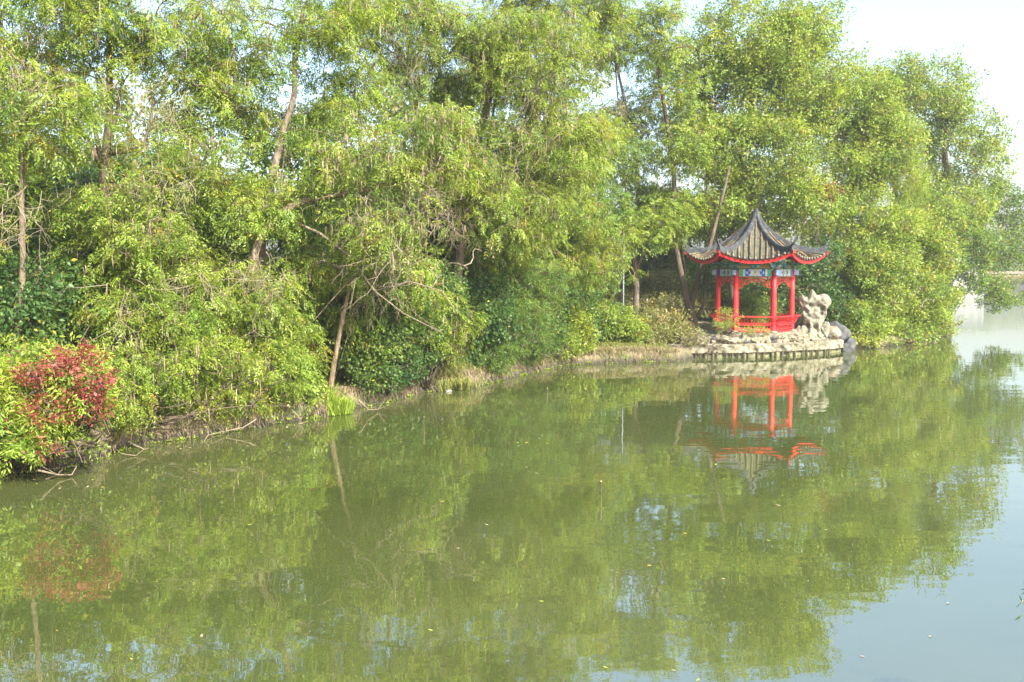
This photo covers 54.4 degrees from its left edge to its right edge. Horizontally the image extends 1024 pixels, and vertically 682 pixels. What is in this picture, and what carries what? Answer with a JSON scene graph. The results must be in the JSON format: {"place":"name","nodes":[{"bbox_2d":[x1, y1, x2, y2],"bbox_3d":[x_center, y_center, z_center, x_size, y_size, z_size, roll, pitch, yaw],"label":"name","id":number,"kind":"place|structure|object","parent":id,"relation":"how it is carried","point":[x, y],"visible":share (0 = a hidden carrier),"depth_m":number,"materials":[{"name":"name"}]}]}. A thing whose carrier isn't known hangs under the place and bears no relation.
{"place":"outdoors","nodes":[
{"label":"outdoors","id":0,"kind":"place"},
{"bbox_2d":[0,277,969,474],"bbox_3d":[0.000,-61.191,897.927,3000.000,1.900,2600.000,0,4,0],"label":"ground","id":1,"kind":"structure","parent":0,"point":[705,323],"depth_m":31.08,"materials":[{"name":"soil"}]},
{"bbox_2d":[0,73,82,188],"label":"backdrop tree","id":2,"kind":"object","parent":1,"relation":"on","point":[37,113],"depth_m":45.38,"materials":[{"name":"green plant"}]},
{"bbox_2d":[0,166,96,252],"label":"understorey tree","id":3,"kind":"object","parent":1,"relation":"on","point":[44,188],"visible":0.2,"depth_m":28.22,"materials":[{"name":"green plant"}]},
{"bbox_2d":[0,235,99,354],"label":"understorey tree","id":4,"kind":"object","parent":1,"relation":"on","point":[30,316],"visible":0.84,"depth_m":24.70,"materials":[{"name":"green plant"}]},
{"bbox_2d":[0,330,126,474],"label":"lime bush","id":5,"kind":"object","parent":1,"relation":"on","point":[22,430],"visible":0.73,"depth_m":20.37,"materials":[{"name":"green plant"}]},
{"bbox_2d":[8,339,119,464],"bbox_3d":[-9.241,1.282,20.427,2.412,2.738,1.918,4,6,44],"label":"red shrub","id":6,"kind":"object","parent":1,"relation":"on","point":[64,363],"visible":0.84,"depth_m":20.23,"materials":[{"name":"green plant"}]},
{"bbox_2d":[0,222,137,349],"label":"understorey tree","id":7,"kind":"object","parent":1,"relation":"on","point":[30,252],"visible":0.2,"depth_m":26.93,"materials":[{"name":"green plant"}]},
{"bbox_2d":[0,127,150,361],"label":"grove tree","id":8,"kind":"object","parent":1,"relation":"on","point":[86,175],"visible":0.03,"depth_m":32.10,"materials":[{"name":"green plant"}]},
{"bbox_2d":[0,0,192,355],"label":"shore tree","id":9,"kind":"object","parent":1,"relation":"on","point":[10,53],"visible":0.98,"depth_m":24.27,"materials":[{"name":"green plant"}]},
{"bbox_2d":[43,62,200,255],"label":"backdrop tree","id":10,"kind":"object","parent":1,"relation":"on","point":[132,106],"visible":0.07,"depth_m":49.11,"materials":[{"name":"green plant"}]},
{"bbox_2d":[1,0,262,391],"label":"forked tree","id":11,"kind":"object","parent":1,"relation":"on","point":[105,214],"visible":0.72,"depth_m":26.30,"materials":[{"name":"green plant"}]},
{"bbox_2d":[71,249,220,373],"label":"understorey tree","id":12,"kind":"object","parent":1,"relation":"on","point":[135,326],"visible":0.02,"depth_m":27.39,"materials":[{"name":"green plant"}]},
{"bbox_2d":[71,129,235,357],"bbox_3d":[-13.555,-3.465,35.742,6.594,8.838,6.671,-3,5,-35],"label":"grove tree","id":13,"kind":"object","parent":1,"relation":"on","point":[145,163],"visible":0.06,"depth_m":35.63,"materials":[{"name":"green plant"}]},
{"bbox_2d":[96,327,284,444],"bbox_3d":[-7.844,1.026,24.564,3.000,2.678,5.578,4,6,42],"label":"bright shrub","id":14,"kind":"object","parent":1,"relation":"on","point":[145,393],"visible":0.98,"depth_m":24.27,"materials":[{"name":"green plant"}]},
{"bbox_2d":[56,231,327,403],"bbox_3d":[-8.489,-0.619,26.924,6.685,4.817,5.970,0,4,0],"label":"shrub","id":15,"kind":"object","parent":1,"relation":"on","point":[222,309],"visible":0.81,"depth_m":26.27,"materials":[{"name":"green plant"}]},
{"bbox_2d":[121,71,297,252],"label":"backdrop tree","id":16,"kind":"object","parent":1,"relation":"on","point":[199,116],"visible":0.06,"depth_m":46.73,"materials":[{"name":"green plant"}]},
{"bbox_2d":[145,156,303,356],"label":"grove tree","id":17,"kind":"object","parent":1,"relation":"on","point":[243,254],"visible":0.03,"depth_m":35.59,"materials":[{"name":"green plant"}]},
{"bbox_2d":[167,240,298,383],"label":"understorey tree","id":18,"kind":"object","parent":1,"relation":"on","point":[279,274],"visible":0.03,"depth_m":29.59,"materials":[{"name":"green plant"}]},
{"bbox_2d":[116,0,407,388],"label":"pale trunk tree","id":19,"kind":"object","parent":1,"relation":"on","point":[224,215],"visible":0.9,"depth_m":28.67,"materials":[{"name":"green plant"}]},
{"bbox_2d":[231,300,334,421],"bbox_3d":[-6.543,0.493,28.042,2.811,3.227,4.033,2,4,22],"label":"feathery shrub","id":20,"kind":"object","parent":1,"relation":"on","point":[289,385],"visible":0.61,"depth_m":27.36,"materials":[{"name":"green plant"}]},
{"bbox_2d":[219,112,392,363],"bbox_3d":[-7.862,-3.730,37.065,7.160,9.431,6.529,0,4,0],"label":"grove tree","id":21,"kind":"object","parent":1,"relation":"on","point":[291,166],"visible":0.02,"depth_m":35.79,"materials":[{"name":"green plant"}]},
{"bbox_2d":[290,369,330,413],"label":"yellow shrub","id":22,"kind":"object","parent":1,"relation":"on","point":[317,391],"visible":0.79,"depth_m":28.52,"materials":[{"name":"green plant"}]},
{"bbox_2d":[262,243,370,381],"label":"understorey tree","id":23,"kind":"object","parent":1,"relation":"on","point":[321,321],"visible":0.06,"depth_m":30.75,"materials":[{"name":"green plant"}]},
{"bbox_2d":[313,378,358,415],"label":"green grass clump","id":24,"kind":"object","parent":1,"relation":"on","point":[336,405],"visible":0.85,"depth_m":29.42,"materials":[{"name":"green plant"}]},
{"bbox_2d":[0,353,678,477],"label":"exposed roots","id":25,"kind":"object","parent":1,"relation":"on","point":[272,419],"visible":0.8,"depth_m":28.64,"materials":[{"name":"brown plant"}]},
{"bbox_2d":[4,340,674,447],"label":"bank grass","id":26,"kind":"structure","parent":1,"relation":"on","point":[343,380],"depth_m":32.69,"materials":[{"name":"green plant"}]},
{"bbox_2d":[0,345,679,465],"bbox_3d":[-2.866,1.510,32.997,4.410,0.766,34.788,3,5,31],"label":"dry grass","id":27,"kind":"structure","parent":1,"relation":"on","point":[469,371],"depth_m":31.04,"materials":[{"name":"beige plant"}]},
{"bbox_2d":[280,165,425,260],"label":"understorey tree","id":28,"kind":"object","parent":1,"relation":"on","point":[379,206],"visible":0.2,"depth_m":33.90,"materials":[{"name":"green plant"}]},
{"bbox_2d":[287,75,447,252],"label":"backdrop tree","id":29,"kind":"object","parent":1,"relation":"on","point":[394,110],"visible":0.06,"depth_m":51.21,"materials":[{"name":"green plant"}]},
{"bbox_2d":[237,94,499,395],"bbox_3d":[-3.779,-2.632,27.988,7.574,8.728,4.345,-2,4,-21],"label":"arching tree","id":30,"kind":"object","parent":1,"relation":"on","point":[406,173],"visible":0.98,"depth_m":27.67,"materials":[{"name":"green plant"}]},
{"bbox_2d":[317,285,423,377],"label":"understorey tree","id":31,"kind":"object","parent":1,"relation":"on","point":[353,340],"visible":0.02,"depth_m":32.17,"materials":[{"name":"green plant"}]},
{"bbox_2d":[280,220,462,391],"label":"tree","id":32,"kind":"object","parent":1,"relation":"on","point":[411,294],"visible":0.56,"depth_m":30.20,"materials":[{"name":"green plant"}]},
{"bbox_2d":[319,284,437,396],"bbox_3d":[-4.176,-0.074,32.017,4.016,3.910,3.039,-3,5,-36],"label":"leafy shrub","id":33,"kind":"object","parent":1,"relation":"on","point":[367,348],"visible":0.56,"depth_m":31.19,"materials":[{"name":"green plant"}]},
{"bbox_2d":[354,321,447,396],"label":"dark waterside shrub","id":34,"kind":"object","parent":1,"relation":"on","point":[409,372],"visible":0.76,"depth_m":32.02,"materials":[{"name":"green plant"}]},
{"bbox_2d":[316,146,488,375],"bbox_3d":[-4.564,-2.985,38.287,7.881,8.944,5.796,1,4,15],"label":"grove tree","id":35,"kind":"object","parent":1,"relation":"on","point":[467,359],"depth_m":36.91,"materials":[{"name":"green plant"}]},
{"bbox_2d":[338,66,482,201],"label":"backdrop tree","id":36,"kind":"object","parent":1,"relation":"on","point":[399,110],"visible":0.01,"depth_m":52.24,"materials":[{"name":"green plant"}]},
{"bbox_2d":[374,244,472,381],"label":"understorey tree","id":37,"kind":"object","parent":1,"relation":"on","point":[451,287],"visible":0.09,"depth_m":33.53,"materials":[{"name":"green plant"}]},
{"bbox_2d":[385,170,488,351],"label":"understorey tree","id":38,"kind":"object","parent":1,"relation":"on","point":[430,239],"visible":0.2,"depth_m":37.21,"materials":[{"name":"green plant"}]},
{"bbox_2d":[408,285,491,390],"bbox_3d":[-2.703,-0.133,33.706,2.925,3.915,4.149,3,5,38],"label":"hanging vine shrub","id":39,"kind":"object","parent":1,"relation":"on","point":[448,348],"visible":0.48,"depth_m":33.76,"materials":[{"name":"green plant"}]},
{"bbox_2d":[428,360,481,390],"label":"tan grass clump","id":40,"kind":"object","parent":1,"relation":"on","point":[451,382],"visible":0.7,"depth_m":35.39,"materials":[{"name":"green plant"}]},
{"bbox_2d":[393,122,567,345],"bbox_3d":[-1.702,-4.419,43.795,8.996,10.516,6.845,0,4,0],"label":"grove tree","id":41,"kind":"object","parent":1,"relation":"on","point":[505,151],"visible":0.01,"depth_m":43.53,"materials":[{"name":"green plant"}]},
{"bbox_2d":[319,0,651,363],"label":"catkin tree","id":42,"kind":"object","parent":1,"relation":"on","point":[492,53],"visible":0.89,"depth_m":34.48,"materials":[{"name":"green plant"}]},
{"bbox_2d":[407,42,564,265],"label":"backdrop tree","id":43,"kind":"object","parent":1,"relation":"on","point":[484,97],"visible":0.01,"depth_m":57.10,"materials":[{"name":"green plant"}]},
{"bbox_2d":[441,267,533,364],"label":"understorey tree","id":44,"kind":"object","parent":1,"relation":"on","point":[477,297],"visible":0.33,"depth_m":36.85,"materials":[{"name":"green plant"}]},
{"bbox_2d":[459,256,583,376],"bbox_3d":[0.169,-0.994,39.194,6.540,4.794,4.097,-4,6,-43],"label":"evergreen shrub","id":45,"kind":"object","parent":1,"relation":"on","point":[528,342],"visible":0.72,"depth_m":39.19,"materials":[{"name":"green plant"}]},
{"bbox_2d":[465,261,581,359],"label":"understorey tree","id":46,"kind":"object","parent":1,"relation":"on","point":[572,288],"visible":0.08,"depth_m":42.07,"materials":[{"name":"green plant"}]},
{"bbox_2d":[451,108,652,302],"bbox_3d":[1.360,-4.646,41.676,6.253,10.662,10.732,4,6,43],"label":"drooping tree","id":47,"kind":"object","parent":1,"relation":"on","point":[585,223],"visible":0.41,"depth_m":41.48,"materials":[{"name":"green plant"}]},
{"bbox_2d":[440,339,673,374],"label":"clearing grass","id":48,"kind":"structure","parent":1,"relation":"on","point":[603,345],"depth_m":46.13,"materials":[{"name":"green plant"}]},
{"bbox_2d":[538,295,600,362],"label":"light shrub","id":49,"kind":"object","parent":1,"relation":"on","point":[577,342],"visible":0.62,"depth_m":43.83,"materials":[{"name":"green plant"}]},
{"bbox_2d":[510,35,630,299],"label":"backdrop tree","id":50,"kind":"object","parent":1,"relation":"on","point":[599,86],"visible":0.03,"depth_m":65.12,"materials":[{"name":"green plant"}]},
{"bbox_2d":[483,113,659,314],"bbox_3d":[2.268,-5.899,51.879,10.573,12.350,8.008,0,4,0],"label":"grove tree","id":51,"kind":"object","parent":1,"relation":"on","point":[631,140],"visible":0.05,"depth_m":51.28,"materials":[{"name":"green plant"}]},
{"bbox_2d":[567,278,608,346],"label":"understorey tree","id":52,"kind":"object","parent":1,"relation":"on","point":[585,295],"visible":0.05,"depth_m":46.25,"materials":[{"name":"green plant"}]},
{"bbox_2d":[609,237,625,308],"bbox_3d":[5.143,-2.994,51.920,1.730,5.204,0.360,0,4,0],"label":"street lamp","id":53,"kind":"object","parent":1,"relation":"on","point":[623,278],"visible":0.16,"depth_m":51.89,"materials":[{"name":"metal"}]},
{"bbox_2d":[587,299,653,343],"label":"clearing shrub","id":54,"kind":"object","parent":1,"relation":"on","point":[622,325],"visible":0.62,"depth_m":47.33,"materials":[{"name":"green plant"}]},
{"bbox_2d":[579,205,696,315],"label":"grove tree","id":55,"kind":"object","parent":1,"relation":"on","point":[644,268],"visible":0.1,"depth_m":65.54,"materials":[{"name":"green plant"}]},
{"bbox_2d":[571,0,709,322],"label":"thin crown tree","id":56,"kind":"object","parent":1,"relation":"on","point":[638,190],"visible":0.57,"depth_m":54.82,"materials":[{"name":"green plant"}]},
{"bbox_2d":[594,269,724,323],"bbox_3d":[9.412,-2.369,60.485,7.287,4.166,11.247,2,5,26],"label":"thicket","id":57,"kind":"object","parent":1,"relation":"on","point":[666,298],"visible":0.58,"depth_m":59.28,"materials":[{"name":"green plant"}]},
{"bbox_2d":[610,0,730,330],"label":"bent tree","id":58,"kind":"object","parent":1,"relation":"on","point":[671,218],"visible":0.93,"depth_m":52.99,"materials":[{"name":"green plant"}]},
{"bbox_2d":[635,304,709,345],"bbox_3d":[7.355,-0.636,49.080,4.012,2.330,3.332,-3,5,-38],"label":"vine mound","id":59,"kind":"object","parent":1,"relation":"on","point":[668,329],"visible":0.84,"depth_m":48.74,"materials":[{"name":"green plant"}]},
{"bbox_2d":[606,180,774,317],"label":"grove tree","id":60,"kind":"object","parent":1,"relation":"on","point":[719,232],"visible":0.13,"depth_m":67.33,"materials":[{"name":"green plant"}]},
{"bbox_2d":[673,321,729,359],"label":"spindly bush","id":61,"kind":"object","parent":1,"relation":"on","point":[691,341],"visible":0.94,"depth_m":47.64,"materials":[{"name":"beige plant"}]},
{"bbox_2d":[636,26,771,311],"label":"backdrop tree","id":62,"kind":"object","parent":1,"relation":"on","point":[707,188],"visible":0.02,"depth_m":73.13,"materials":[{"name":"green plant"}]},
{"bbox_2d":[683,259,759,318],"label":"back shrub","id":63,"kind":"object","parent":1,"relation":"on","point":[711,287],"visible":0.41,"depth_m":61.15,"materials":[{"name":"green plant"}]},
{"bbox_2d":[711,307,770,336],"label":"pavilion shrub","id":64,"kind":"object","parent":1,"relation":"on","point":[723,325],"visible":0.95,"depth_m":48.88,"materials":[{"name":"green plant"}]},
{"bbox_2d":[665,329,843,357],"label":"stone terrace","id":65,"kind":"structure","parent":1,"relation":"on","point":[779,346],"depth_m":48.84,"materials":[{"name":"stone"}]},
{"bbox_2d":[717,335,727,340],"bbox_3d":[10.284,-0.141,48.591,0.512,0.332,0.588,-2,4,-21],"label":"edge rock","id":66,"kind":"object","parent":65,"relation":"on","point":[722,338],"visible":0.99,"depth_m":48.43,"materials":[{"name":"stone"}]},
{"bbox_2d":[727,338,736,343],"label":"edge rock","id":67,"kind":"object","parent":65,"relation":"on","point":[731,341],"visible":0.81,"depth_m":48.47,"materials":[{"name":"stone"}]},
{"bbox_2d":[740,333,747,342],"bbox_3d":[11.377,-0.152,48.850,0.434,0.470,0.444,-1,4,-8],"label":"edge rock","id":68,"kind":"object","parent":65,"relation":"on","point":[744,336],"visible":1,"depth_m":48.70,"materials":[{"name":"stone"}]},
{"bbox_2d":[750,337,759,342],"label":"edge rock","id":69,"kind":"object","parent":65,"relation":"on","point":[754,340],"visible":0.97,"depth_m":48.79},
{"bbox_2d":[683,208,831,337],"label":"pavilion","id":70,"kind":"structure","parent":65,"relation":"on","point":[756,243],"depth_m":49.87,"materials":[{"name":"wood"}]},
{"bbox_2d":[788,333,795,340],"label":"edge rock","id":71,"kind":"object","parent":65,"relation":"on","point":[792,336],"visible":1,"depth_m":49.69,"materials":[{"name":"stone"}]},
{"bbox_2d":[793,332,805,337],"bbox_3d":[14.447,-0.245,50.134,0.732,0.458,0.436,-12,18,-9],"label":"edge rock","id":72,"kind":"object","parent":65,"relation":"on","point":[800,334],"visible":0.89,"depth_m":50.05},
{"bbox_2d":[796,335,802,341],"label":"edge rock","id":73,"kind":"object","parent":65,"relation":"on","point":[799,338],"visible":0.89,"depth_m":49.82,"materials":[{"name":"stone"}]},
{"bbox_2d":[795,325,807,332],"bbox_3d":[14.738,-0.408,50.787,0.688,0.768,0.492,0,4,0],"label":"rock","id":74,"kind":"object","parent":65,"relation":"on","point":[803,329],"visible":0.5,"depth_m":50.70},
{"bbox_2d":[797,289,831,334],"bbox_3d":[15.516,-1.483,51.166,1.696,2.381,0.985,1,4,9],"label":"scholar rock","id":75,"kind":"object","parent":65,"relation":"on","point":[813,306],"visible":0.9,"depth_m":50.88,"materials":[{"name":"stone"}]},
{"bbox_2d":[821,321,829,339],"bbox_3d":[16.018,-0.479,50.995,0.488,1.076,0.489,0,4,0],"label":"foot rock","id":76,"kind":"object","parent":65,"relation":"on","point":[825,326],"visible":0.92,"depth_m":50.81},
{"bbox_2d":[829,326,840,339],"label":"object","id":77,"kind":"object","parent":65,"relation":"on","point":[835,332],"visible":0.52,"depth_m":51.30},
{"bbox_2d":[830,321,850,340],"bbox_3d":[17.117,-0.397,52.313,1.144,1.317,1.412,3,5,36],"label":"dark boulder","id":78,"kind":"object","parent":65,"relation":"on","point":[845,332],"visible":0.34,"depth_m":52.09,"materials":[{"name":"stone"}]},
{"bbox_2d":[728,290,782,327],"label":"shrub","id":79,"kind":"object","parent":1,"relation":"on","point":[750,305],"visible":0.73,"depth_m":54.23,"materials":[{"name":"green plant"}]},
{"bbox_2d":[659,0,873,325],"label":"shore tree","id":80,"kind":"object","parent":1,"relation":"on","point":[794,45],"visible":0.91,"depth_m":54.78,"materials":[{"name":"green plant"}]},
{"bbox_2d":[728,230,860,331],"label":"light understorey tree","id":81,"kind":"object","parent":1,"relation":"on","point":[823,269],"visible":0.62,"depth_m":55.25,"materials":[{"name":"green plant"}]},
{"bbox_2d":[726,29,882,309],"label":"backdrop tree","id":82,"kind":"object","parent":1,"relation":"on","point":[828,60],"visible":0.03,"depth_m":74.17,"materials":[{"name":"green plant"}]},
{"bbox_2d":[789,181,844,282],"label":"tree","id":83,"kind":"object","parent":1,"relation":"on","point":[829,199],"visible":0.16,"depth_m":55.44,"materials":[{"name":"green plant"}]},
{"bbox_2d":[798,258,866,317],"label":"back shrub","id":84,"kind":"object","parent":1,"relation":"on","point":[834,283],"visible":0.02,"depth_m":61.62,"materials":[{"name":"green plant"}]},
{"bbox_2d":[841,337,856,351],"bbox_3d":[17.631,0.350,52.082,0.783,1.126,1.074,2,5,25],"label":"boulder","id":85,"kind":"object","parent":1,"relation":"on","point":[849,344],"visible":0.68,"depth_m":51.74,"materials":[{"name":"stone"}]},
{"bbox_2d":[832,299,878,338],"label":"terrace end shrub","id":86,"kind":"object","parent":1,"relation":"on","point":[851,320],"visible":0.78,"depth_m":54.41,"materials":[{"name":"green plant"}]},
{"bbox_2d":[780,55,935,304],"bbox_3d":[20.295,-8.799,59.047,9.294,16.142,9.359,0,4,0],"label":"round tree","id":87,"kind":"object","parent":1,"relation":"on","point":[863,161],"visible":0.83,"depth_m":57.37,"materials":[{"name":"green plant"}]},
{"bbox_2d":[840,77,948,265],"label":"backdrop tree","id":88,"kind":"object","parent":1,"relation":"on","point":[890,199],"visible":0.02,"depth_m":87.02,"materials":[{"name":"green plant"}]},
{"bbox_2d":[855,112,941,300],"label":"willow","id":89,"kind":"object","parent":1,"relation":"on","point":[911,187],"visible":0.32,"depth_m":58.85,"materials":[{"name":"green plant"}]},
{"bbox_2d":[827,188,970,347],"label":"overhanging tree","id":90,"kind":"object","parent":1,"relation":"on","point":[870,277],"visible":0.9,"depth_m":56.82,"materials":[{"name":"green plant"}]},
{"bbox_2d":[889,254,964,309],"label":"back shrub","id":91,"kind":"object","parent":1,"relation":"on","point":[953,286],"visible":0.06,"depth_m":69.11,"materials":[{"name":"green plant"}]},
{"bbox_2d":[904,287,961,329],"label":"back shrub","id":92,"kind":"object","parent":1,"relation":"on","point":[956,303],"visible":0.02,"depth_m":65.66,"materials":[{"name":"green plant"}]},
{"bbox_2d":[858,43,1023,310],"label":"tree","id":93,"kind":"object","parent":1,"relation":"on","point":[954,112],"visible":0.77,"depth_m":75.67,"materials":[{"name":"green plant"}]},
{"bbox_2d":[953,258,986,288],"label":"white hall","id":94,"kind":"structure","parent":1,"relation":"on","point":[955,282],"depth_m":215.54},
{"bbox_2d":[919,182,1023,314],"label":"reaching tree","id":95,"kind":"object","parent":1,"relation":"on","point":[987,242],"visible":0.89,"depth_m":71.18,"materials":[{"name":"green plant"}]},
{"bbox_2d":[985,271,1023,277],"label":"garden wall","id":96,"kind":"structure","parent":1,"relation":"on","point":[1015,272],"depth_m":225.87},
{"bbox_2d":[986,252,1023,270],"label":"tree","id":97,"kind":"object","parent":1,"relation":"on","point":[1014,263],"visible":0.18,"depth_m":229.39,"materials":[{"name":"green plant"}]},
{"bbox_2d":[988,276,1023,284],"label":"reeds","id":98,"kind":"object","parent":1,"relation":"on","point":[1022,282],"visible":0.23,"depth_m":219.68,"materials":[{"name":"green plant"}]},
{"bbox_2d":[1003,273,1023,281],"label":"hedge","id":99,"kind":"object","parent":1,"relation":"on","point":[1017,276],"visible":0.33,"depth_m":221.59,"materials":[{"name":"beige plant"}]},
{"bbox_2d":[0,288,1023,681],"bbox_3d":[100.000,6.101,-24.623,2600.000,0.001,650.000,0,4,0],"label":"lake water","id":100,"kind":"structure","parent":0,"point":[846,484],"depth_m":16.09,"materials":[{"name":"liquid"}]},
{"bbox_2d":[29,464,76,478],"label":"dead branch","id":101,"kind":"object","parent":100,"relation":"on","point":[55,474],"visible":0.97,"depth_m":20.40,"materials":[{"name":"brown wood"}]},
{"bbox_2d":[122,441,144,455],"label":"dead branch","id":102,"kind":"object","parent":100,"relation":"on","point":[136,446],"visible":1,"depth_m":23.05,"materials":[{"name":"brown wood"}]},
{"bbox_2d":[202,419,256,441],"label":"dead branch","id":103,"kind":"object","parent":100,"relation":"in","point":[228,430],"visible":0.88,"depth_m":25.89,"materials":[{"name":"brown wood"}]},
{"bbox_2d":[0,354,682,483],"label":"waterside weeds","id":104,"kind":"object","parent":100,"relation":"on","point":[182,438],"visible":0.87,"depth_m":27.59,"materials":[{"name":"green plant"}]},
{"bbox_2d":[358,399,384,410],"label":"dead branch","id":105,"kind":"object","parent":100,"relation":"on","point":[371,406],"visible":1,"depth_m":29.54,"materials":[{"name":"brown wood"}]},
{"bbox_2d":[1015,589,1023,620],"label":"branch","id":106,"kind":"object","parent":100,"relation":"in","point":[1019,604],"visible":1,"depth_m":9.21,"materials":[{"name":"green plant"}]},
{"bbox_2d":[0,0,1023,268],"label":"sky","id":107,"kind":"structure","parent":0,"point":[991,32],"materials":[{"name":"white"}]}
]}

